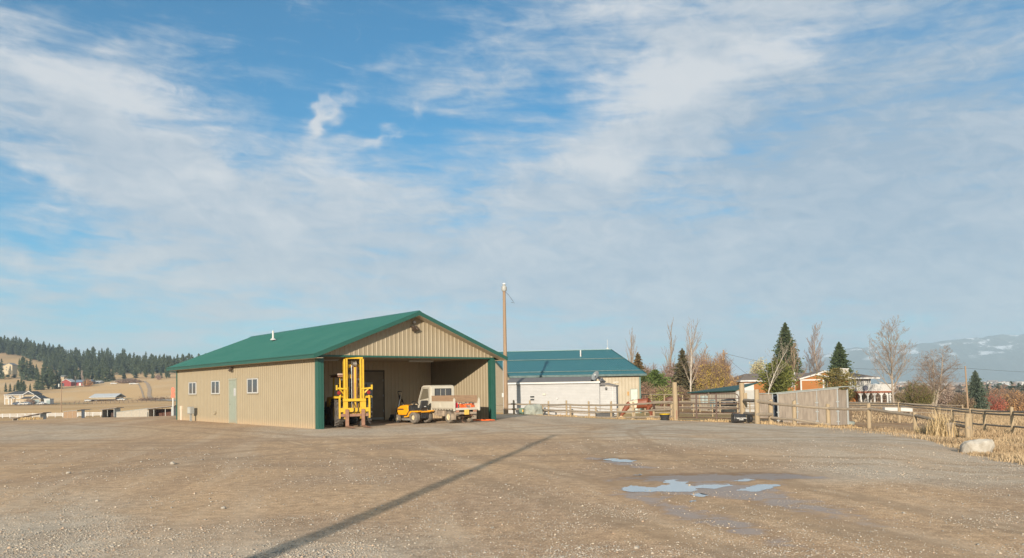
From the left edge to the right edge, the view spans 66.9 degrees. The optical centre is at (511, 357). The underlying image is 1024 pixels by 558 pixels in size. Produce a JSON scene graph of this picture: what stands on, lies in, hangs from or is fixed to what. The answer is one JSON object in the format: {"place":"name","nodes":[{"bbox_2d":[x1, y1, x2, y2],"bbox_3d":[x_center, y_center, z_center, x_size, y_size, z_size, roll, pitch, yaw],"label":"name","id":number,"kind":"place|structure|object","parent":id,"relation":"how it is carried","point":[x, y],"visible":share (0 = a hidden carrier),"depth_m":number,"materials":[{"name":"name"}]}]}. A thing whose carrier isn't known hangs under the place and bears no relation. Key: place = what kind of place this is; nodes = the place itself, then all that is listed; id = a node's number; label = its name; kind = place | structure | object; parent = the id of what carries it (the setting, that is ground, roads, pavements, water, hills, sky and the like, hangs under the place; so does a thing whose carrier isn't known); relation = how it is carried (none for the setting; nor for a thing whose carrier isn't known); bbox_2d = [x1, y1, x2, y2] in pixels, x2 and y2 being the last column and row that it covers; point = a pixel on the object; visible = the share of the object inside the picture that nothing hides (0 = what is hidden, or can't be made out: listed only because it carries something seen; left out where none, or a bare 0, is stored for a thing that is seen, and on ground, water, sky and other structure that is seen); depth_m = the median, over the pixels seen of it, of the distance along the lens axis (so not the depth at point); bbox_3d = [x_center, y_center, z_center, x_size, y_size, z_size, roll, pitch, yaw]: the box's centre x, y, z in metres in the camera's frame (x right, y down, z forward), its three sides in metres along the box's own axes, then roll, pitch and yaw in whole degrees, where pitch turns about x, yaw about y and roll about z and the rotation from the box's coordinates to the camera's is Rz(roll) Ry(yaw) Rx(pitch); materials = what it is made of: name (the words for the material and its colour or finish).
{"place":"outdoors","nodes":[
{"label":"outdoors","id":0,"kind":"place"},
{"bbox_2d":[0,352,1023,557],"bbox_3d":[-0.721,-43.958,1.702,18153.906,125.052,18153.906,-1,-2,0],"label":"ground","id":1,"kind":"structure","parent":0,"point":[88,436],"depth_m":12.92,"materials":[{"name":"gravel"}]},
{"bbox_2d":[4,363,17,374],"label":"hillside house","id":2,"kind":"structure","parent":1,"relation":"on","point":[10,368],"depth_m":878.72,"materials":[{"name":"beige"}]},
{"bbox_2d":[17,356,25,380],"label":"pine tree","id":3,"kind":"object","parent":1,"relation":"on","point":[22,361],"visible":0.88,"depth_m":849.65,"materials":[{"name":"green plant"}]},
{"bbox_2d":[4,391,49,404],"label":"two storey house","id":4,"kind":"structure","parent":1,"relation":"on","point":[17,396],"depth_m":469.47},
{"bbox_2d":[21,360,32,380],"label":"pine tree","id":5,"kind":"object","parent":1,"relation":"on","point":[26,372],"visible":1,"depth_m":844.64,"materials":[{"name":"green plant"}]},
{"bbox_2d":[10,412,50,419],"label":"open shed","id":6,"kind":"structure","parent":1,"relation":"on","point":[43,414],"depth_m":150.29,"materials":[{"name":"grey metal"}]},
{"bbox_2d":[28,357,34,378],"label":"pine tree","id":7,"kind":"object","parent":1,"relation":"on","point":[31,367],"visible":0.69,"depth_m":868.53,"materials":[{"name":"green plant"}]},
{"bbox_2d":[33,369,40,389],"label":"pine tree","id":8,"kind":"object","parent":1,"relation":"on","point":[36,383],"visible":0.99,"depth_m":714.28,"materials":[{"name":"green plant"}]},
{"bbox_2d":[37,371,46,389],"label":"pine tree","id":9,"kind":"object","parent":1,"relation":"on","point":[42,384],"visible":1,"depth_m":711.32,"materials":[{"name":"green plant"}]},
{"bbox_2d":[44,367,51,388],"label":"pine tree","id":10,"kind":"object","parent":1,"relation":"on","point":[47,373],"visible":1,"depth_m":716.74,"materials":[{"name":"green plant"}]},
{"bbox_2d":[0,412,101,417],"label":"white fence","id":11,"kind":"object","parent":1,"relation":"on","point":[47,414],"visible":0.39,"depth_m":231.60,"materials":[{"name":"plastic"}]},
{"bbox_2d":[48,370,56,388],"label":"pine tree","id":12,"kind":"object","parent":1,"relation":"on","point":[51,381],"visible":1,"depth_m":715.15,"materials":[{"name":"green plant"}]},
{"bbox_2d":[62,379,74,385],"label":"red barn","id":13,"kind":"structure","parent":1,"relation":"on","point":[68,382],"depth_m":764.94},
{"bbox_2d":[63,409,89,417],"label":"horse shelter","id":14,"kind":"object","parent":1,"relation":"on","point":[70,414],"visible":0.72,"depth_m":181.31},
{"bbox_2d":[89,393,125,400],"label":"pole building","id":15,"kind":"structure","parent":1,"relation":"on","point":[115,396],"depth_m":561.07,"materials":[{"name":"metal"}]},
{"bbox_2d":[100,407,123,416],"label":"open shed","id":16,"kind":"structure","parent":1,"relation":"on","point":[108,413],"depth_m":191.22,"materials":[{"name":"wood"}]},
{"bbox_2d":[113,356,119,372],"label":"pine tree","id":17,"kind":"object","parent":1,"relation":"on","point":[117,366],"visible":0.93,"depth_m":994.56,"materials":[{"name":"green plant"}]},
{"bbox_2d":[115,378,143,382],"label":"autumn shrub","id":18,"kind":"object","parent":1,"relation":"on","point":[128,380],"visible":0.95,"depth_m":773.52,"materials":[{"name":"brown plant"}]},
{"bbox_2d":[116,408,148,416],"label":"horse shelter","id":19,"kind":"object","parent":1,"relation":"on","point":[137,413],"visible":0.52,"depth_m":155.01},
{"bbox_2d":[135,396,171,400],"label":"autumn shrub","id":20,"kind":"object","parent":1,"relation":"on","point":[150,399],"visible":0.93,"depth_m":503.26,"materials":[{"name":"brown plant"}]},
{"bbox_2d":[148,405,175,416],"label":"open shed","id":21,"kind":"structure","parent":1,"relation":"on","point":[156,411],"depth_m":153.17,"materials":[{"name":"wood"}]},
{"bbox_2d":[171,388,174,415],"bbox_3d":[-25.333,3.437,57.916,0.290,2.420,0.060,-1,-2,0],"label":"marker sign","id":22,"kind":"object","parent":1,"relation":"on","point":[172,394],"visible":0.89,"depth_m":57.91,"materials":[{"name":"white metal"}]},
{"bbox_2d":[166,310,507,428],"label":"steel barn","id":23,"kind":"structure","parent":1,"relation":"on","point":[282,379],"depth_m":38.80,"materials":[{"name":"beige metal"}]},
{"bbox_2d":[188,382,196,394],"bbox_3d":[-18.529,1.777,44.914,0.060,0.770,1.310,1,-3,-40],"label":"window","id":24,"kind":"structure","parent":23,"relation":"in","point":[192,385],"depth_m":44.83,"materials":[{"name":"white paint"}]},
{"bbox_2d":[211,380,219,394],"bbox_3d":[-16.115,1.614,42.108,0.060,0.780,1.290,1,-3,-40],"label":"window","id":25,"kind":"structure","parent":23,"relation":"in","point":[215,384],"depth_m":42.07,"materials":[{"name":"white paint"}]},
{"bbox_2d":[228,378,236,423],"bbox_3d":[-14.481,2.232,40.142,0.090,2.320,1.080,1,-3,-40],"label":"side door","id":26,"kind":"structure","parent":23,"relation":"in","point":[233,381],"depth_m":40.13,"materials":[{"name":"green paint"}]},
{"bbox_2d":[246,378,257,393],"bbox_3d":[-12.806,1.390,38.224,0.060,0.800,1.380,1,-3,-40],"label":"window","id":27,"kind":"structure","parent":23,"relation":"in","point":[252,384],"depth_m":38.19,"materials":[{"name":"white paint"}]},
{"bbox_2d":[324,357,372,427],"bbox_3d":[-7.407,1.558,35.004,1.680,3.083,4.580,0,-2,-26],"label":"forklift","id":28,"kind":"object","parent":23,"relation":"on","point":[347,406],"visible":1,"depth_m":34.07,"materials":[{"name":"metal"}]},
{"bbox_2d":[364,382,372,406],"bbox_3d":[-7.556,1.924,40.285,0.720,1.280,0.022,1,-3,-41],"label":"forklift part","id":29,"kind":"object","parent":28,"relation":"attached to","point":[367,384],"visible":0.3,"depth_m":40.42,"materials":[{"name":"metal"}]},
{"bbox_2d":[342,370,384,421],"bbox_3d":[-7.688,1.965,40.253,2.470,2.640,0.055,1,-3,-40],"label":"bay door","id":30,"kind":"structure","parent":23,"relation":"in","point":[377,377],"depth_m":40.75,"materials":[{"name":"brown paint"}]},
{"bbox_2d":[394,400,433,422],"bbox_3d":[-4.782,2.591,37.321,1.953,1.069,1.060,-3,-3,42],"label":"riding mower","id":31,"kind":"object","parent":23,"relation":"on","point":[409,413],"visible":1,"depth_m":36.99,"materials":[{"name":"metal"}]},
{"bbox_2d":[418,385,479,422],"bbox_3d":[-3.114,2.209,37.499,1.480,1.792,3.360,1,-3,-38],"label":"flatbed pickup","id":32,"kind":"object","parent":23,"relation":"on","point":[441,399],"visible":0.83,"depth_m":36.99,"materials":[{"name":"metal"}]},
{"bbox_2d":[389,391,405,420],"bbox_3d":[-5.836,2.472,39.659,0.768,1.520,0.610,1,-3,-35],"label":"walk behind mower","id":33,"kind":"object","parent":1,"relation":"on","point":[391,417],"visible":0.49,"depth_m":39.55,"materials":[{"name":"black metal"}]},
{"bbox_2d":[501,283,512,413],"bbox_3d":[-0.260,-0.418,56.058,1.037,10.010,0.398,-1,-2,0],"label":"light pole","id":34,"kind":"object","parent":1,"relation":"on","point":[505,378],"visible":0.92,"depth_m":55.95,"materials":[{"name":"brown wood"}]},
{"bbox_2d":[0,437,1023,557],"bbox_3d":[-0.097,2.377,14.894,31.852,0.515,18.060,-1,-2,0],"label":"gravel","id":35,"kind":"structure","parent":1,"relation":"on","point":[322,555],"depth_m":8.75,"materials":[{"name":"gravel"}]},
{"bbox_2d":[524,404,542,414],"bbox_3d":[1.514,3.776,55.916,1.376,0.854,0.950,0,-2,-11],"label":"boulder","id":36,"kind":"object","parent":1,"relation":"on","point":[533,409],"visible":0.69,"depth_m":55.57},
{"bbox_2d":[508,376,618,415],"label":"trailer house","id":37,"kind":"structure","parent":1,"relation":"on","point":[570,390],"depth_m":60.02,"materials":[{"name":"white"}]},
{"bbox_2d":[495,340,646,412],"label":"teal barn","id":38,"kind":"structure","parent":1,"relation":"on","point":[611,366],"depth_m":73.64,"materials":[{"name":"beige metal"}]},
{"bbox_2d":[630,389,637,412],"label":"door","id":39,"kind":"structure","parent":38,"relation":"in","point":[633,392],"depth_m":70.70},
{"bbox_2d":[542,406,618,416],"bbox_3d":[4.641,4.221,58.565,6.762,1.480,0.709,-1,-2,8],"label":"wooden fence","id":40,"kind":"object","parent":1,"relation":"on","point":[595,408],"visible":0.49,"depth_m":58.38,"materials":[{"name":"brown wood"}]},
{"bbox_2d":[496,400,672,419],"bbox_3d":[4.396,3.685,53.669,1.057,1.516,17.296,1,-3,-41],"label":"wooden fence","id":41,"kind":"object","parent":1,"relation":"on","point":[633,411],"visible":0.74,"depth_m":51.15,"materials":[{"name":"brown wood"}]},
{"bbox_2d":[603,458,636,461],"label":"puddle","id":42,"kind":"object","parent":1,"relation":"on","point":[618,460],"visible":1,"depth_m":16.60,"materials":[{"name":"blue liquid"}]},
{"bbox_2d":[625,330,637,362],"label":"poplar tree","id":43,"kind":"object","parent":1,"relation":"on","point":[631,358],"visible":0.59,"depth_m":125.26,"materials":[{"name":"grey plant"}]},
{"bbox_2d":[619,398,654,418],"bbox_3d":[9.192,3.748,56.919,2.656,1.603,0.794,-1,-2,4],"label":"horse","id":44,"kind":"object","parent":1,"relation":"on","point":[647,406],"visible":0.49,"depth_m":56.70},
{"bbox_2d":[633,352,648,379],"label":"spruce tree","id":45,"kind":"object","parent":1,"relation":"on","point":[637,363],"visible":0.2,"depth_m":117.76,"materials":[{"name":"brown plant"}]},
{"bbox_2d":[641,376,656,391],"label":"young pine","id":46,"kind":"object","parent":1,"relation":"on","point":[644,379],"visible":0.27,"depth_m":107.40,"materials":[{"name":"green plant"}]},
{"bbox_2d":[641,381,667,404],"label":"autumn shrub","id":47,"kind":"object","parent":1,"relation":"on","point":[647,389],"visible":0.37,"depth_m":99.52,"materials":[{"name":"brown plant"}]},
{"bbox_2d":[645,369,672,391],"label":"young pine","id":48,"kind":"object","parent":1,"relation":"on","point":[654,375],"visible":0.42,"depth_m":111.37,"materials":[{"name":"green plant"}]},
{"bbox_2d":[646,383,683,404],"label":"autumn shrub","id":49,"kind":"object","parent":1,"relation":"on","point":[661,397],"visible":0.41,"depth_m":97.55,"materials":[{"name":"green plant"}]},
{"bbox_2d":[641,394,699,410],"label":"pen fence","id":50,"kind":"object","parent":1,"relation":"on","point":[664,398],"visible":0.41,"depth_m":75.81,"materials":[{"name":"brown wood"}]},
{"bbox_2d":[659,360,687,389],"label":"autumn shrub","id":51,"kind":"object","parent":1,"relation":"on","point":[669,372],"visible":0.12,"depth_m":127.52,"materials":[{"name":"brown plant"}]},
{"bbox_2d":[672,382,677,419],"bbox_3d":[9.722,2.792,46.120,0.312,2.672,0.312,-3,-3,37],"label":"gate post","id":52,"kind":"object","parent":1,"relation":"on","point":[675,400],"visible":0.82,"depth_m":46.01,"materials":[{"name":"brown wood"}]},
{"bbox_2d":[622,479,732,491],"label":"puddle","id":53,"kind":"object","parent":1,"relation":"on","point":[675,486],"visible":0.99,"depth_m":12.05,"materials":[{"name":"blue liquid"}]},
{"bbox_2d":[663,318,702,369],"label":"poplar tree","id":54,"kind":"object","parent":1,"relation":"on","point":[670,354],"visible":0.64,"depth_m":129.06,"materials":[{"name":"grey plant"}]},
{"bbox_2d":[668,348,700,397],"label":"spruce tree","id":55,"kind":"object","parent":1,"relation":"on","point":[681,379],"visible":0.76,"depth_m":121.49,"materials":[{"name":"green plant"}]},
{"bbox_2d":[677,386,692,400],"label":"autumn shrub","id":56,"kind":"object","parent":1,"relation":"on","point":[681,390],"visible":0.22,"depth_m":98.42,"materials":[{"name":"brown plant"}]},
{"bbox_2d":[680,321,704,391],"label":"poplar tree","id":57,"kind":"object","parent":1,"relation":"on","point":[691,361],"visible":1,"depth_m":117.58,"materials":[{"name":"grey plant"}]},
{"bbox_2d":[526,414,861,428],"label":"dry grass","id":58,"kind":"structure","parent":1,"relation":"on","point":[710,420],"depth_m":44.79,"materials":[{"name":"beige plant"}]},
{"bbox_2d":[644,401,753,416],"bbox_3d":[15.086,4.262,62.442,10.331,1.497,1.819,-3,-3,39],"label":"pen fence","id":59,"kind":"object","parent":1,"relation":"on","point":[712,408],"visible":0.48,"depth_m":61.37,"materials":[{"name":"brown wood"}]},
{"bbox_2d":[689,352,709,389],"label":"autumn shrub","id":60,"kind":"object","parent":1,"relation":"on","point":[698,371],"visible":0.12,"depth_m":123.65,"materials":[{"name":"brown plant"}]},
{"bbox_2d":[651,400,753,411],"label":"pen fence","id":61,"kind":"object","parent":1,"relation":"on","point":[720,406],"visible":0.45,"depth_m":67.35,"materials":[{"name":"brown wood"}]},
{"bbox_2d":[678,393,738,418],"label":"pipe gate","id":62,"kind":"structure","parent":1,"relation":"on","point":[715,403],"depth_m":45.23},
{"bbox_2d":[692,353,735,389],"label":"autumn shrub","id":63,"kind":"object","parent":1,"relation":"on","point":[717,379],"visible":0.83,"depth_m":111.36,"materials":[{"name":"yellow plant"}]},
{"bbox_2d":[706,349,735,385],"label":"autumn shrub","id":64,"kind":"object","parent":1,"relation":"on","point":[729,370],"visible":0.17,"depth_m":117.63,"materials":[{"name":"brown plant"}]},
{"bbox_2d":[687,382,757,411],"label":"stable","id":65,"kind":"structure","parent":1,"relation":"on","point":[733,389],"depth_m":73.02,"materials":[{"name":"brown metal"}]},
{"bbox_2d":[713,399,739,412],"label":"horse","id":66,"kind":"object","parent":1,"relation":"on","point":[733,405],"visible":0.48,"depth_m":68.69},
{"bbox_2d":[731,413,752,422],"bbox_3d":[12.598,3.309,42.394,1.073,0.600,0.600,-1,-2,-3],"label":"feed tub","id":67,"kind":"object","parent":1,"relation":"on","point":[738,418],"visible":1,"depth_m":42.22,"materials":[{"name":"black plastic"}]},
{"bbox_2d":[739,383,746,413],"bbox_3d":[13.264,2.763,44.490,0.389,2.653,0.375,-1,-2,0],"label":"gate post","id":68,"kind":"object","parent":1,"relation":"on","point":[742,396],"visible":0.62,"depth_m":44.40,"materials":[{"name":"brown wood"}]},
{"bbox_2d":[746,357,766,373],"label":"bare tree","id":69,"kind":"object","parent":1,"relation":"on","point":[756,366],"visible":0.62,"depth_m":147.58,"materials":[{"name":"grey plant"}]},
{"bbox_2d":[743,389,773,423],"bbox_3d":[13.458,2.800,42.497,1.187,2.167,3.191,-1,-2,0],"label":"wooden fence","id":70,"kind":"object","parent":1,"relation":"on","point":[757,414],"visible":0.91,"depth_m":41.14,"materials":[{"name":"brown wood"}]},
{"bbox_2d":[736,484,780,491],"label":"puddle","id":71,"kind":"object","parent":1,"relation":"on","point":[757,488],"visible":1,"depth_m":11.90,"materials":[{"name":"blue liquid"}]},
{"bbox_2d":[752,359,800,392],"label":"shrub","id":72,"kind":"object","parent":1,"relation":"on","point":[783,381],"visible":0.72,"depth_m":111.17,"materials":[{"name":"green plant"}]},
{"bbox_2d":[764,338,794,392],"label":"birch tree","id":73,"kind":"object","parent":1,"relation":"on","point":[774,375],"visible":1,"depth_m":105.62,"materials":[{"name":"beige plant"}]},
{"bbox_2d":[768,322,804,372],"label":"spruce tree","id":74,"kind":"object","parent":1,"relation":"on","point":[785,336],"visible":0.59,"depth_m":167.26,"materials":[{"name":"green plant"}]},
{"bbox_2d":[785,340,806,390],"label":"bare tree","id":75,"kind":"object","parent":1,"relation":"on","point":[794,363],"visible":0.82,"depth_m":116.52,"materials":[{"name":"brown plant"}]},
{"bbox_2d":[759,386,854,424],"bbox_3d":[16.786,2.752,44.973,1.400,2.156,5.852,1,-3,-41],"label":"wooden fence","id":76,"kind":"object","parent":1,"relation":"on","point":[831,396],"visible":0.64,"depth_m":43.83,"materials":[{"name":"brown wood"}]},
{"bbox_2d":[801,341,823,372],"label":"bare tree","id":77,"kind":"object","parent":1,"relation":"on","point":[810,361],"visible":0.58,"depth_m":175.55,"materials":[{"name":"grey plant"}]},
{"bbox_2d":[734,368,895,402],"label":"orange house","id":78,"kind":"structure","parent":1,"relation":"on","point":[866,387],"depth_m":130.79,"materials":[{"name":"brown wood"}]},
{"bbox_2d":[807,322,823,371],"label":"bare tree","id":79,"kind":"object","parent":1,"relation":"on","point":[814,347],"visible":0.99,"depth_m":170.12,"materials":[{"name":"grey plant"}]},
{"bbox_2d":[810,367,860,397],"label":"shrub","id":80,"kind":"object","parent":1,"relation":"on","point":[834,379],"visible":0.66,"depth_m":107.46,"materials":[{"name":"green plant"}]},
{"bbox_2d":[827,342,854,372],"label":"pine tree","id":81,"kind":"object","parent":1,"relation":"on","point":[838,358],"visible":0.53,"depth_m":164.38,"materials":[{"name":"green plant"}]},
{"bbox_2d":[770,400,970,437],"bbox_3d":[16.791,2.833,35.941,2.375,1.698,12.231,0,-2,-18],"label":"wooden fence","id":82,"kind":"object","parent":1,"relation":"on","point":[869,409],"visible":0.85,"depth_m":38.35,"materials":[{"name":"brown wood"}]},
{"bbox_2d":[871,389,902,402],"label":"autumn shrub","id":83,"kind":"object","parent":1,"relation":"on","point":[877,398],"visible":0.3,"depth_m":141.03,"materials":[{"name":"brown plant"}]},
{"bbox_2d":[863,316,916,404],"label":"bare tree","id":84,"kind":"object","parent":1,"relation":"on","point":[892,376],"visible":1,"depth_m":112.04,"materials":[{"name":"brown plant"}]},
{"bbox_2d":[883,406,912,413],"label":"water trough","id":85,"kind":"object","parent":1,"relation":"on","point":[896,409],"visible":0.41,"depth_m":74.51,"materials":[{"name":"white paint"}]},
{"bbox_2d":[849,402,963,418],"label":"pen fence","id":86,"kind":"object","parent":1,"relation":"on","point":[962,414],"visible":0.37,"depth_m":65.78,"materials":[{"name":"brown wood"}]},
{"bbox_2d":[890,378,937,405],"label":"olive bush","id":87,"kind":"object","parent":1,"relation":"on","point":[916,395],"visible":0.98,"depth_m":120.97,"materials":[{"name":"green plant"}]},
{"bbox_2d":[914,421,934,433],"bbox_3d":[17.654,2.878,32.370,1.709,0.803,1.147,-1,-2,0],"label":"grass clump","id":88,"kind":"object","parent":1,"relation":"on","point":[919,430],"visible":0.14,"depth_m":32.39,"materials":[{"name":"beige plant"}]},
{"bbox_2d":[906,344,965,405],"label":"bare tree","id":89,"kind":"object","parent":1,"relation":"on","point":[940,380],"visible":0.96,"depth_m":133.75,"materials":[{"name":"brown plant"}]},
{"bbox_2d":[849,402,1023,433],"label":"wooden fence","id":90,"kind":"object","parent":1,"relation":"on","point":[1011,415],"visible":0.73,"depth_m":38.75,"materials":[{"name":"brown wood"}]},
{"bbox_2d":[852,401,1023,424],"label":"dry grass","id":91,"kind":"structure","parent":1,"relation":"on","point":[892,418],"depth_m":60.26,"materials":[{"name":"beige plant"}]},
{"bbox_2d":[923,408,958,436],"bbox_3d":[17.128,2.499,31.043,1.323,1.389,1.337,-3,-3,44],"label":"grass clump","id":92,"kind":"object","parent":1,"relation":"on","point":[938,428],"visible":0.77,"depth_m":30.80,"materials":[{"name":"beige plant"}]},
{"bbox_2d":[871,381,1021,397],"bbox_3d":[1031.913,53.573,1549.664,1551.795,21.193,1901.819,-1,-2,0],"label":"valley trees","id":93,"kind":"object","parent":1,"relation":"on","point":[960,388],"visible":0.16,"depth_m":907.33,"materials":[{"name":"brown plant"}]},
{"bbox_2d":[935,389,971,406],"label":"autumn shrub","id":94,"kind":"object","parent":1,"relation":"on","point":[949,396],"visible":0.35,"depth_m":179.06,"materials":[{"name":"brown plant"}]},
{"bbox_2d":[944,413,972,436],"bbox_3d":[17.628,2.778,30.642,1.002,1.150,0.346,-2,-3,32],"label":"stump post","id":95,"kind":"object","parent":1,"relation":"on","point":[950,425],"visible":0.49,"depth_m":30.69,"materials":[{"name":"brown wood"}]},
{"bbox_2d":[947,392,975,407],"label":"autumn shrub","id":96,"kind":"object","parent":1,"relation":"on","point":[960,400],"visible":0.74,"depth_m":164.39,"materials":[{"name":"brown plant"}]},
{"bbox_2d":[965,366,968,407],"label":"utility pole","id":97,"kind":"object","parent":1,"relation":"on","point":[966,388],"visible":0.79,"depth_m":146.74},
{"bbox_2d":[963,370,991,409],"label":"spruce tree","id":98,"kind":"object","parent":1,"relation":"on","point":[977,389],"visible":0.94,"depth_m":171.00,"materials":[{"name":"green plant"}]},
{"bbox_2d":[960,439,994,452],"bbox_3d":[12.312,2.370,20.516,0.774,0.461,0.520,-2,-2,18],"label":"boulder","id":99,"kind":"object","parent":1,"relation":"on","point":[980,445],"visible":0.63,"depth_m":20.33,"materials":[{"name":"stone"}]},
{"bbox_2d":[983,393,1008,410],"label":"autumn shrub","id":100,"kind":"object","parent":1,"relation":"on","point":[997,403],"visible":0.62,"depth_m":188.34,"materials":[{"name":"red plant"}]},
{"bbox_2d":[986,385,1012,400],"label":"autumn shrub","id":101,"kind":"object","parent":1,"relation":"on","point":[998,392],"visible":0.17,"depth_m":234.30,"materials":[{"name":"brown plant"}]},
{"bbox_2d":[995,387,1023,413],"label":"autumn shrub","id":102,"kind":"object","parent":1,"relation":"on","point":[1016,402],"visible":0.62,"depth_m":203.09,"materials":[{"name":"orange plant"}]},
{"bbox_2d":[0,0,1023,376],"label":"sky","id":103,"kind":"structure","parent":0,"point":[193,177],"materials":[{"name":"blue"}]},
{"bbox_2d":[761,418,1023,464],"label":"dry grass","id":104,"kind":"structure","parent":0,"point":[1007,452],"depth_m":27.04,"materials":[{"name":"beige plant"}]},
{"bbox_2d":[798,334,1023,382],"bbox_3d":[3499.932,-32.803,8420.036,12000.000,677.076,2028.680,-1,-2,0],"label":"mountains","id":105,"kind":"structure","parent":0,"point":[1002,353],"depth_m":8074.70,"materials":[{"name":"blue"}]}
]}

